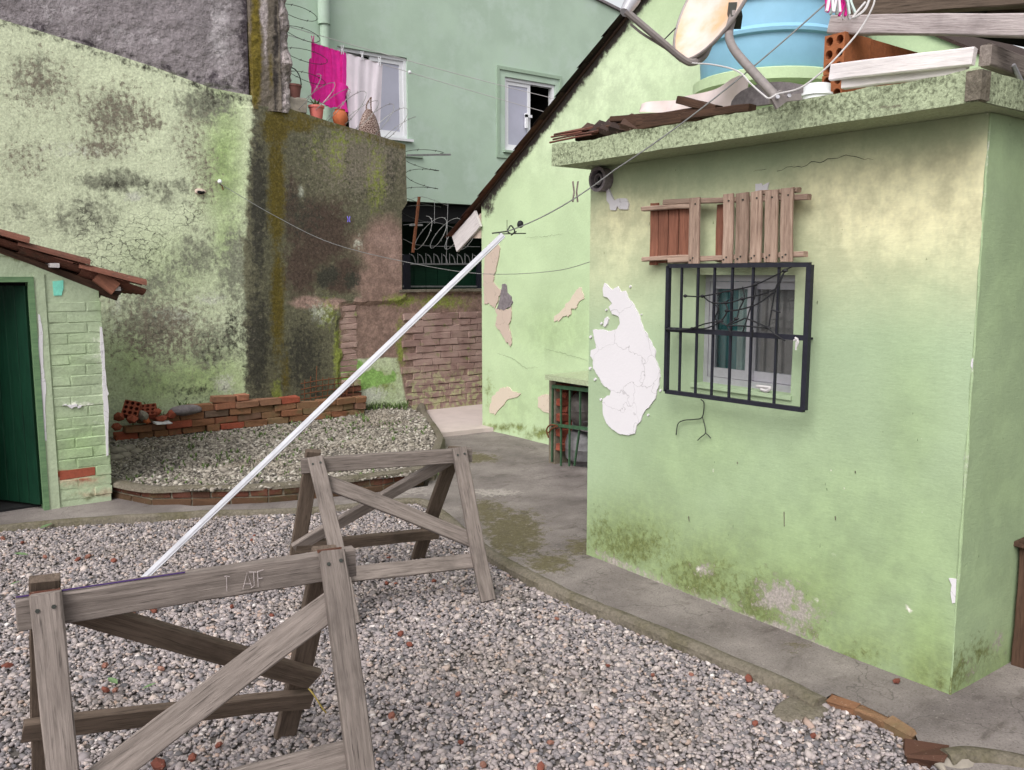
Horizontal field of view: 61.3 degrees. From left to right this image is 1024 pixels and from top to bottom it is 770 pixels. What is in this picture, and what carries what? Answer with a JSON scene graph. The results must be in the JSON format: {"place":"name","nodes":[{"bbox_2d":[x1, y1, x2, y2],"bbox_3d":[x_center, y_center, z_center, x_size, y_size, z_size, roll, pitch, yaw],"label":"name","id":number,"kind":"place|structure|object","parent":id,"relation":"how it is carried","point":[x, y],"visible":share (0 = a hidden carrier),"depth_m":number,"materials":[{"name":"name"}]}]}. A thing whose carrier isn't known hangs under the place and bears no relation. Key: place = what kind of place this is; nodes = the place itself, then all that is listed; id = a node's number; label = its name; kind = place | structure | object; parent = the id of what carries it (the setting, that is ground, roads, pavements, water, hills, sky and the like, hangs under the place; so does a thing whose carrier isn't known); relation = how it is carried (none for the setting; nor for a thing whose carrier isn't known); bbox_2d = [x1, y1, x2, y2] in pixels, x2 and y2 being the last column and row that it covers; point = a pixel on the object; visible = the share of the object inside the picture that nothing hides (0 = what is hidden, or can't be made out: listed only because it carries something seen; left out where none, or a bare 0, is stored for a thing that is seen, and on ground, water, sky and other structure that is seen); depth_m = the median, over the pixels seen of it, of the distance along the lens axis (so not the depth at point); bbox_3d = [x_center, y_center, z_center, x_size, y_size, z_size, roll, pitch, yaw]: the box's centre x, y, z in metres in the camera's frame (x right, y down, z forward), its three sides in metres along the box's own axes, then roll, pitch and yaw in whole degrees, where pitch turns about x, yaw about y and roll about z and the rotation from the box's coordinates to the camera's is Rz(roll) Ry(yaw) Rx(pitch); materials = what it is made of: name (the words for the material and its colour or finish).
{"place":"outdoors","nodes":[
{"label":"outdoors","id":0,"kind":"place"},
{"bbox_2d":[0,229,146,511],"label":"shed","id":1,"kind":"structure","parent":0,"point":[54,432],"depth_m":5.93,"materials":[{"name":"paint"}]},
{"bbox_2d":[0,285,42,504],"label":"door","id":2,"kind":"structure","parent":1,"relation":"in","point":[20,477],"depth_m":5.90,"materials":[{"name":"wood"}]},
{"bbox_2d":[109,406,436,492],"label":"bed gravel","id":3,"kind":"structure","parent":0,"point":[214,443],"depth_m":7.48,"materials":[{"name":"gravel"}]},
{"bbox_2d":[113,431,138,440],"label":"brick","id":4,"kind":"object","parent":3,"relation":"on","point":[121,435],"visible":0.86,"depth_m":7.84,"materials":[{"name":"brick"}]},
{"bbox_2d":[137,431,152,438],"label":"brick","id":5,"kind":"object","parent":3,"relation":"on","point":[141,435],"visible":0.66,"depth_m":7.93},
{"bbox_2d":[122,424,151,432],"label":"brick","id":6,"kind":"object","parent":5,"relation":"on","point":[137,428],"visible":0.98,"depth_m":7.86,"materials":[{"name":"brick"}]},
{"bbox_2d":[121,399,142,419],"bbox_3d":[-3.439,0.226,7.815,0.140,0.140,0.100,11,-27,-12],"label":"hollow brick","id":7,"kind":"object","parent":6,"relation":"on","point":[130,407],"visible":0.92,"depth_m":7.78,"materials":[{"name":"brick"}]},
{"bbox_2d":[152,429,167,437],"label":"brick","id":8,"kind":"object","parent":3,"relation":"on","point":[158,433],"visible":0.72,"depth_m":8.01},
{"bbox_2d":[149,423,165,429],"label":"brick","id":9,"kind":"object","parent":8,"relation":"on","point":[159,427],"visible":0.54,"depth_m":7.99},
{"bbox_2d":[137,415,165,423],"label":"brick","id":10,"kind":"object","parent":9,"relation":"on","point":[139,421],"visible":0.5,"depth_m":7.93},
{"bbox_2d":[142,403,157,420],"bbox_3d":[-3.350,0.260,7.962,0.140,0.100,0.140,-6,47,-14],"label":"hollow brick","id":11,"kind":"object","parent":10,"relation":"on","point":[149,409],"visible":0.57,"depth_m":7.94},
{"bbox_2d":[166,428,181,435],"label":"brick","id":12,"kind":"object","parent":3,"relation":"on","point":[173,431],"visible":0.68,"depth_m":8.10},
{"bbox_2d":[166,419,191,428],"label":"brick","id":13,"kind":"object","parent":12,"relation":"on","point":[181,423],"visible":0.7,"depth_m":8.09,"materials":[{"name":"brick"}]},
{"bbox_2d":[179,411,203,419],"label":"brick","id":14,"kind":"object","parent":13,"relation":"on","point":[199,415],"visible":0.6,"depth_m":8.19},
{"bbox_2d":[170,404,201,415],"bbox_3d":[-3.081,0.239,8.139,0.180,0.103,0.321,5,7,36],"label":"flat stone","id":15,"kind":"object","parent":14,"relation":"on","point":[185,410],"visible":0.97,"depth_m":8.07,"materials":[{"name":"stone"}]},
{"bbox_2d":[205,424,219,431],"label":"brick","id":16,"kind":"object","parent":3,"relation":"on","point":[215,427],"visible":0.7,"depth_m":8.30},
{"bbox_2d":[192,417,214,426],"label":"brick","id":17,"kind":"object","parent":16,"relation":"on","point":[203,421],"visible":0.74,"depth_m":8.23,"materials":[{"name":"brick"}]},
{"bbox_2d":[204,409,228,417],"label":"brick","id":18,"kind":"object","parent":17,"relation":"on","point":[213,413],"visible":0.74,"depth_m":8.31,"materials":[{"name":"brick"}]},
{"bbox_2d":[212,402,235,409],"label":"brick","id":19,"kind":"object","parent":18,"relation":"on","point":[223,406],"visible":0.92,"depth_m":8.34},
{"bbox_2d":[210,395,235,402],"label":"brick","id":20,"kind":"object","parent":19,"relation":"on","point":[221,398],"visible":1,"depth_m":8.36,"materials":[{"name":"brick"}]},
{"bbox_2d":[220,421,243,429],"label":"brick","id":21,"kind":"object","parent":3,"relation":"on","point":[231,425],"visible":0.72,"depth_m":8.41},
{"bbox_2d":[213,415,237,423],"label":"brick","id":22,"kind":"object","parent":21,"relation":"on","point":[226,419],"visible":0.72,"depth_m":8.38,"materials":[{"name":"brick"}]},
{"bbox_2d":[237,412,260,421],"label":"brick","id":23,"kind":"object","parent":21,"relation":"on","point":[251,416],"visible":0.72,"depth_m":8.52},
{"bbox_2d":[228,407,251,414],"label":"brick","id":24,"kind":"object","parent":23,"relation":"on","point":[240,411],"visible":0.72,"depth_m":8.45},
{"bbox_2d":[235,399,258,408],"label":"brick","id":25,"kind":"object","parent":24,"relation":"on","point":[247,403],"visible":0.88,"depth_m":8.47,"materials":[{"name":"brick"}]},
{"bbox_2d":[243,418,267,427],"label":"brick","id":26,"kind":"object","parent":3,"relation":"on","point":[256,422],"visible":0.84,"depth_m":8.54,"materials":[{"name":"brick"}]},
{"bbox_2d":[265,416,288,423],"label":"brick","id":27,"kind":"object","parent":3,"relation":"on","point":[278,420],"visible":0.72,"depth_m":8.70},
{"bbox_2d":[261,411,279,418],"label":"brick","id":28,"kind":"object","parent":27,"relation":"on","point":[269,414],"visible":0.72,"depth_m":8.65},
{"bbox_2d":[251,405,272,412],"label":"brick","id":29,"kind":"object","parent":28,"relation":"on","point":[259,408],"visible":0.64,"depth_m":8.61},
{"bbox_2d":[255,397,280,405],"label":"brick","id":30,"kind":"object","parent":29,"relation":"on","point":[270,401],"visible":0.9,"depth_m":8.62,"materials":[{"name":"brick"}]},
{"bbox_2d":[116,399,438,488],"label":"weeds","id":31,"kind":"object","parent":3,"relation":"on","point":[403,404],"visible":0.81,"depth_m":7.97,"materials":[{"name":"plant"}]},
{"bbox_2d":[288,414,309,421],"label":"brick","id":32,"kind":"object","parent":3,"relation":"on","point":[303,417],"visible":0.48,"depth_m":8.82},
{"bbox_2d":[280,409,302,416],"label":"brick","id":33,"kind":"object","parent":32,"relation":"on","point":[291,412],"visible":0.76,"depth_m":8.76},
{"bbox_2d":[310,412,330,419],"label":"brick","id":34,"kind":"object","parent":3,"relation":"on","point":[322,415],"visible":0.4,"depth_m":8.99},
{"bbox_2d":[303,407,317,413],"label":"brick","id":35,"kind":"object","parent":34,"relation":"on","point":[309,410],"visible":0.44,"depth_m":8.89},
{"bbox_2d":[296,401,317,408],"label":"brick","id":36,"kind":"object","parent":35,"relation":"on","point":[305,404],"visible":0.82,"depth_m":8.87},
{"bbox_2d":[346,409,363,414],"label":"brick","id":37,"kind":"object","parent":3,"relation":"on","point":[351,411],"visible":0.58,"depth_m":9.23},
{"bbox_2d":[301,366,353,400],"bbox_3d":[-1.969,0.042,9.117,0.668,0.494,0.029,-6,9,-37],"label":"rusty mesh","id":38,"kind":"object","parent":37,"relation":"on","point":[315,397],"visible":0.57,"depth_m":9.07,"materials":[{"name":"metal"}]},
{"bbox_2d":[285,0,620,265],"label":"house","id":39,"kind":"structure","parent":0,"point":[543,47],"depth_m":12.54,"materials":[{"name":"green paint"}]},
{"bbox_2d":[337,47,413,141],"bbox_3d":[-1.881,-3.922,11.726,1.147,1.130,0.170,-6,9,-37],"label":"window","id":40,"kind":"structure","parent":39,"relation":"in","point":[393,79],"depth_m":11.92,"materials":[{"name":"white plastic"}]},
{"bbox_2d":[289,35,543,111],"bbox_3d":[-0.606,-3.681,10.660,4.648,0.540,0.007,-6,9,-37],"label":"washing line","id":41,"kind":"object","parent":39,"relation":"attached to","point":[425,77],"visible":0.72,"depth_m":10.37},
{"bbox_2d":[308,43,348,113],"bbox_3d":[-2.040,-3.390,9.637,0.440,0.759,0.319,-2,8,-17],"label":"towel","id":42,"kind":"object","parent":41,"relation":"hanging from","point":[333,69],"visible":0.93,"depth_m":9.56,"materials":[{"name":"fabric"}]},
{"bbox_2d":[346,54,382,129],"bbox_3d":[-1.655,-3.261,9.842,0.509,0.972,0.152,-6,9,-37],"label":"white towel","id":43,"kind":"object","parent":41,"relation":"hanging from","point":[365,75],"visible":0.71,"depth_m":9.82,"materials":[{"name":"fabric"}]},
{"bbox_2d":[503,77,553,152],"bbox_3d":[0.275,-4.112,13.332,1.083,1.110,0.170,-6,9,-37],"label":"window","id":44,"kind":"structure","parent":39,"relation":"in","point":[517,117],"depth_m":13.21,"materials":[{"name":"white plastic"}]},
{"bbox_2d":[0,504,937,769],"bbox_3d":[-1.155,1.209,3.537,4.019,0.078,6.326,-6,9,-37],"label":"gravel","id":45,"kind":"structure","parent":0,"point":[419,671],"depth_m":3.55,"materials":[{"name":"gravel"}]},
{"bbox_2d":[150,757,165,769],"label":"brick chip","id":46,"kind":"object","parent":45,"relation":"on","point":[156,763],"visible":1,"depth_m":2.89,"materials":[{"name":"brick"}]},
{"bbox_2d":[15,545,375,769],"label":"sawhorse","id":47,"kind":"object","parent":45,"relation":"on","point":[48,608],"visible":1,"depth_m":2.48,"materials":[{"name":"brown wood"}]},
{"bbox_2d":[141,233,504,576],"bbox_3d":[-1.011,0.168,4.358,2.051,1.873,0.031,-2,8,-18],"label":"line prop","id":48,"kind":"object","parent":45,"relation":"on","point":[306,423],"visible":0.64,"depth_m":4.36,"materials":[{"name":"white metal"}]},
{"bbox_2d":[507,3,825,231],"bbox_3d":[0.589,-1.137,3.935,1.680,0.815,0.010,7,10,42],"label":"clothesline","id":49,"kind":"object","parent":48,"relation":"attached to","point":[823,5],"visible":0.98,"depth_m":3.79,"materials":[{"name":"fabric"}]},
{"bbox_2d":[289,446,495,622],"bbox_3d":[-0.644,0.699,4.494,0.896,0.783,0.800,-4,8,-28],"label":"sawhorse","id":50,"kind":"object","parent":45,"relation":"on","point":[447,464],"visible":0.96,"depth_m":4.43,"materials":[{"name":"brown wood"}]},
{"bbox_2d":[772,696,828,722],"bbox_3d":[1.107,1.237,3.293,0.266,0.038,0.167,-6,9,-37],"label":"cement lump","id":51,"kind":"object","parent":45,"relation":"on","point":[790,709],"visible":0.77,"depth_m":3.26,"materials":[{"name":"concrete"}]},
{"bbox_2d":[826,694,860,714],"bbox_3d":[1.259,1.237,3.290,0.062,0.078,0.126,-15,13,-43],"label":"edging brick","id":52,"kind":"object","parent":45,"relation":"on","point":[841,703],"visible":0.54,"depth_m":3.28,"materials":[{"name":"brick"}]},
{"bbox_2d":[854,705,888,727],"bbox_3d":[1.333,1.243,3.200,0.063,0.083,0.131,-12,11,-35],"label":"edging brick","id":53,"kind":"object","parent":45,"relation":"on","point":[864,713],"visible":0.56,"depth_m":3.19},
{"bbox_2d":[883,715,916,741],"bbox_3d":[1.393,1.257,3.110,0.058,0.083,0.126,-10,15,-25],"label":"edging brick","id":54,"kind":"object","parent":45,"relation":"on","point":[897,727],"visible":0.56,"depth_m":3.09,"materials":[{"name":"brick"}]},
{"bbox_2d":[903,738,948,769],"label":"edging brick","id":55,"kind":"object","parent":45,"relation":"on","point":[927,754],"visible":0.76,"depth_m":2.92,"materials":[{"name":"brick"}]},
{"bbox_2d":[934,757,973,769],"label":"cement lump","id":56,"kind":"object","parent":45,"relation":"on","point":[964,763],"visible":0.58,"depth_m":2.86,"materials":[{"name":"concrete"}]},
{"bbox_2d":[0,431,1023,769],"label":"path","id":57,"kind":"structure","parent":0,"point":[532,503],"depth_m":4.37,"materials":[{"name":"concrete"}]},
{"bbox_2d":[110,466,423,505],"bbox_3d":[-1.800,0.751,6.348,2.340,0.145,0.479,-1,8,-11],"label":"bed edging","id":58,"kind":"object","parent":57,"relation":"on","point":[165,495],"visible":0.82,"depth_m":6.12,"materials":[{"name":"brick"}]},
{"bbox_2d":[426,404,492,436],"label":"floor slab","id":59,"kind":"structure","parent":57,"relation":"on","point":[459,420],"depth_m":9.32,"materials":[{"name":"concrete"}]},
{"bbox_2d":[545,371,588,465],"bbox_3d":[1.075,0.380,6.679,0.570,0.789,1.990,-6,9,-37],"label":"gas cage","id":60,"kind":"object","parent":57,"relation":"on","point":[560,426],"visible":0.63,"depth_m":7.25,"materials":[{"name":"paint"}]},
{"bbox_2d":[568,383,587,425],"bbox_3d":[0.597,0.157,7.251,0.255,0.360,0.255,-6,9,-37],"label":"gas cylinder","id":61,"kind":"object","parent":60,"relation":"on","point":[575,407],"visible":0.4,"depth_m":7.16,"materials":[{"name":"metal"}]},
{"bbox_2d":[565,421,587,466],"bbox_3d":[0.619,0.476,7.296,0.347,0.400,0.347,-6,9,-37],"label":"gas cylinder","id":62,"kind":"object","parent":57,"relation":"on","point":[582,457],"visible":0.36,"depth_m":7.17,"materials":[{"name":"metal"}]},
{"bbox_2d":[1011,537,1023,668],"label":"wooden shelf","id":63,"kind":"object","parent":57,"relation":"on","point":[1017,657],"visible":1,"depth_m":3.55,"materials":[{"name":"brown wood"}]},
{"bbox_2d":[111,486,917,739],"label":"ground","id":64,"kind":"structure","parent":0,"point":[827,697],"depth_m":3.52,"materials":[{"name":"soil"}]},
{"bbox_2d":[0,503,359,531],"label":"kerb","id":65,"kind":"structure","parent":64,"relation":"on","point":[132,519],"depth_m":5.82,"materials":[{"name":"concrete"}]},
{"bbox_2d":[0,19,481,436],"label":"boundary wall","id":66,"kind":"structure","parent":64,"relation":"on","point":[116,163],"depth_m":8.38,"materials":[{"name":"concrete"}]},
{"bbox_2d":[0,0,292,112],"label":"neighbour house","id":67,"kind":"structure","parent":66,"relation":"on","point":[239,46],"depth_m":8.07,"materials":[{"name":"concrete"}]},
{"bbox_2d":[286,4,327,103],"bbox_3d":[-2.196,-3.461,8.810,0.639,1.141,0.559,-6,9,-37],"label":"razor wire","id":68,"kind":"object","parent":67,"relation":"attached to","point":[306,49],"visible":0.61,"depth_m":8.80,"materials":[{"name":"metal"}]},
{"bbox_2d":[291,27,554,98],"bbox_3d":[-0.553,-3.750,10.408,4.477,0.356,0.007,-6,9,-37],"label":"washing line","id":69,"kind":"object","parent":67,"relation":"attached to","point":[421,64],"visible":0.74,"depth_m":10.02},
{"bbox_2d":[289,97,307,113],"bbox_3d":[-2.226,-2.838,8.794,0.243,0.155,0.174,-6,9,-37],"label":"pot stone","id":70,"kind":"object","parent":66,"relation":"on","point":[297,103],"visible":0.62,"depth_m":8.74,"materials":[{"name":"stone"}]},
{"bbox_2d":[289,67,301,97],"bbox_3d":[-2.230,-3.059,8.757,0.190,0.315,0.190,1,7,8],"label":"flower pot","id":71,"kind":"object","parent":70,"relation":"on","point":[295,90],"visible":0.57,"depth_m":8.71,"materials":[{"name":"ceramic"}]},
{"bbox_2d":[308,98,323,118],"bbox_3d":[-2.019,-2.841,8.919,0.166,0.214,0.166,-6,9,-37],"label":"flower pot","id":72,"kind":"object","parent":66,"relation":"on","point":[314,112],"visible":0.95,"depth_m":8.87,"materials":[{"name":"ceramic"}]},
{"bbox_2d":[332,109,347,125],"bbox_3d":[-1.807,-2.800,9.085,0.164,0.185,0.162,-6,9,-37],"label":"clay vase","id":73,"kind":"object","parent":66,"relation":"on","point":[340,116],"visible":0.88,"depth_m":9.03,"materials":[{"name":"ceramic"}]},
{"bbox_2d":[299,74,413,138],"bbox_3d":[-1.643,-2.941,9.215,1.435,0.603,0.452,-6,9,-37],"label":"razor wire","id":74,"kind":"object","parent":66,"relation":"attached to","point":[308,97],"visible":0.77,"depth_m":9.18,"materials":[{"name":"metal"}]},
{"bbox_2d":[358,97,380,135],"bbox_3d":[-1.537,-2.881,9.291,0.286,0.430,0.114,-6,9,-37],"label":"patterned bag","id":75,"kind":"object","parent":66,"relation":"on","point":[371,125],"visible":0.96,"depth_m":9.26,"materials":[{"name":"brown fabric"}]},
{"bbox_2d":[221,184,589,274],"bbox_3d":[-0.854,-1.492,8.252,3.770,0.867,1.036,2,8,18],"label":"clothesline","id":76,"kind":"object","parent":66,"relation":"attached to","point":[390,258],"visible":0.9,"depth_m":8.52,"materials":[{"name":"metal"}]},
{"bbox_2d":[407,154,450,252],"bbox_3d":[-0.928,-2.057,9.746,0.571,1.122,0.025,-6,9,-37],"label":"rusty post","id":77,"kind":"object","parent":66,"relation":"attached to","point":[416,224],"visible":1,"depth_m":9.66,"materials":[{"name":"metal"}]},
{"bbox_2d":[402,149,443,223],"bbox_3d":[-1.025,-2.233,9.774,0.515,0.806,0.481,-6,9,-37],"label":"razor wire","id":78,"kind":"object","parent":77,"relation":"attached to","point":[420,184],"visible":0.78,"depth_m":9.63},
{"bbox_2d":[416,403,444,486],"bbox_3d":[-0.884,0.464,8.722,0.314,0.218,3.950,-1,7,-9],"label":"bed side edge","id":79,"kind":"object","parent":64,"relation":"on","point":[439,442],"visible":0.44,"depth_m":8.08,"materials":[{"name":"concrete"}]},
{"bbox_2d":[402,253,481,289],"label":"spiked gate","id":80,"kind":"structure","parent":64,"relation":"on","point":[420,277],"depth_m":11.33,"materials":[{"name":"metal"}]},
{"bbox_2d":[393,498,826,706],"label":"kerb","id":81,"kind":"structure","parent":64,"relation":"on","point":[769,679],"depth_m":3.98,"materials":[{"name":"concrete"}]},
{"bbox_2d":[445,0,1023,444],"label":"gabled house","id":82,"kind":"structure","parent":64,"relation":"on","point":[535,328],"depth_m":7.94,"materials":[{"name":"paint"}]},
{"bbox_2d":[551,66,1023,694],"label":"outbuilding","id":83,"kind":"structure","parent":64,"relation":"on","point":[851,484],"depth_m":3.60,"materials":[{"name":"green paint"}]},
{"bbox_2d":[627,108,702,128],"bbox_3d":[0.727,-1.253,4.087,0.063,0.066,0.457,-6,10,-39],"label":"batten","id":84,"kind":"object","parent":83,"relation":"on","point":[653,121],"visible":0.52,"depth_m":4.07,"materials":[{"name":"brown wood"}]},
{"bbox_2d":[610,112,678,121],"bbox_3d":[0.674,-1.284,4.150,0.064,0.038,0.518,-6,15,-39],"label":"batten","id":85,"kind":"object","parent":84,"relation":"on","point":[620,118],"visible":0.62,"depth_m":4.17,"materials":[{"name":"brown wood"}]},
{"bbox_2d":[639,75,747,112],"bbox_3d":[0.931,-1.508,4.619,0.102,0.180,0.728,-6,10,-39],"label":"tarp","id":86,"kind":"object","parent":83,"relation":"on","point":[726,97],"visible":0.59,"depth_m":4.51,"materials":[{"name":"plastic"}]},
{"bbox_2d":[620,0,801,108],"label":"satellite dish","id":87,"kind":"object","parent":83,"relation":"attached to","point":[702,27],"visible":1,"depth_m":3.84,"materials":[{"name":"grey metal"}]},
{"bbox_2d":[692,0,874,98],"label":"white cable","id":88,"kind":"object","parent":87,"relation":"attached to","point":[823,70],"visible":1,"depth_m":3.25,"materials":[{"name":"plastic"}]},
{"bbox_2d":[680,103,755,120],"bbox_3d":[0.915,-1.211,3.843,0.065,0.041,0.372,-6,11,-40],"label":"batten","id":89,"kind":"object","parent":83,"relation":"on","point":[713,112],"visible":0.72,"depth_m":3.80,"materials":[{"name":"brown wood"}]},
{"bbox_2d":[676,96,722,108],"bbox_3d":[0.847,-1.272,3.922,0.065,0.038,0.232,-9,30,-41],"label":"batten","id":90,"kind":"object","parent":89,"relation":"on","point":[690,102],"visible":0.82,"depth_m":3.91,"materials":[{"name":"brown wood"}]},
{"bbox_2d":[641,187,811,264],"bbox_3d":[0.947,-0.717,3.983,0.072,0.321,0.963,-6,9,-37],"label":"pallet panel","id":91,"kind":"object","parent":83,"relation":"attached to","point":[674,227],"visible":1,"depth_m":3.89,"materials":[{"name":"brown wood"}]},
{"bbox_2d":[665,266,791,340],"bbox_3d":[0.958,-0.377,3.909,0.019,0.316,0.712,-6,9,-37],"label":"cord net","id":92,"kind":"object","parent":83,"relation":"attached to","point":[754,285],"visible":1,"depth_m":3.83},
{"bbox_2d":[690,275,794,399],"bbox_3d":[1.112,-0.239,4.035,0.154,0.546,0.578,-6,9,-37],"label":"window","id":93,"kind":"structure","parent":83,"relation":"in","point":[762,348],"depth_m":4.07,"materials":[{"name":"glass"}]},
{"bbox_2d":[693,66,822,109],"bbox_3d":[1.530,-1.572,5.168,0.890,0.454,0.890,-6,9,-37],"label":"tank base","id":94,"kind":"object","parent":83,"relation":"on","point":[802,75],"visible":0.26,"depth_m":4.73,"materials":[{"name":"paint"}]},
{"bbox_2d":[700,0,841,79],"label":"water tank","id":95,"kind":"object","parent":94,"relation":"on","point":[767,26],"visible":0.34,"depth_m":4.74,"materials":[{"name":"plastic"}]},
{"bbox_2d":[731,82,802,106],"bbox_3d":[1.251,-1.344,4.052,0.030,0.163,0.543,-6,9,-37],"label":"fibre disc","id":96,"kind":"object","parent":83,"relation":"on","point":[751,95],"visible":0.41,"depth_m":4.12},
{"bbox_2d":[801,82,832,98],"bbox_3d":[1.218,-1.158,3.455,0.124,0.088,0.124,-6,9,-37],"label":"pipe cap","id":97,"kind":"object","parent":83,"relation":"on","point":[814,89],"visible":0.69,"depth_m":3.41,"materials":[{"name":"white plastic"}]},
{"bbox_2d":[822,75,865,93],"bbox_3d":[1.431,-1.242,3.721,0.190,0.161,0.097,-6,9,-37],"label":"hollow brick","id":98,"kind":"object","parent":83,"relation":"on","point":[835,87],"visible":0.1,"depth_m":3.66,"materials":[{"name":"brick"}]},
{"bbox_2d":[823,31,870,75],"bbox_3d":[1.434,-1.403,3.697,0.190,0.161,0.097,-5,9,-36],"label":"hollow brick","id":99,"kind":"object","parent":98,"relation":"on","point":[858,48],"visible":0.59,"depth_m":3.65,"materials":[{"name":"brick"}]},
{"bbox_2d":[841,66,969,89],"bbox_3d":[1.465,-1.162,3.244,0.035,0.054,0.493,-6,13,-37],"label":"board","id":100,"kind":"object","parent":83,"relation":"on","point":[847,84],"visible":0.56,"depth_m":3.26,"materials":[{"name":"white wood"}]},
{"bbox_2d":[829,46,977,80],"bbox_3d":[1.442,-1.196,3.230,0.036,0.065,0.566,-6,14,-37],"label":"board","id":101,"kind":"object","parent":100,"relation":"on","point":[936,60],"visible":0.99,"depth_m":3.19,"materials":[{"name":"white wood"}]},
{"bbox_2d":[978,43,1023,80],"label":"board","id":102,"kind":"object","parent":83,"relation":"on","point":[998,59],"visible":0.83,"depth_m":3.04,"materials":[{"name":"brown wood"}]},
{"bbox_2d":[827,0,1023,46],"bbox_3d":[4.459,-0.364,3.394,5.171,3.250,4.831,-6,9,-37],"label":"wooden plank","id":103,"kind":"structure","parent":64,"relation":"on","point":[1002,21],"depth_m":3.35,"materials":[{"name":"grey wood"}]},
{"bbox_2d":[940,746,1023,767],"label":"kerb","id":104,"kind":"structure","parent":64,"relation":"on","point":[956,755],"depth_m":2.88,"materials":[{"name":"concrete"}]},
{"bbox_2d":[870,39,894,58],"bbox_3d":[1.590,-1.419,3.816,0.190,0.161,0.097,-6,9,-37],"label":"hollow brick","id":105,"kind":"object","parent":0,"point":[879,49],"visible":0.2,"depth_m":3.76,"materials":[{"name":"brick"}]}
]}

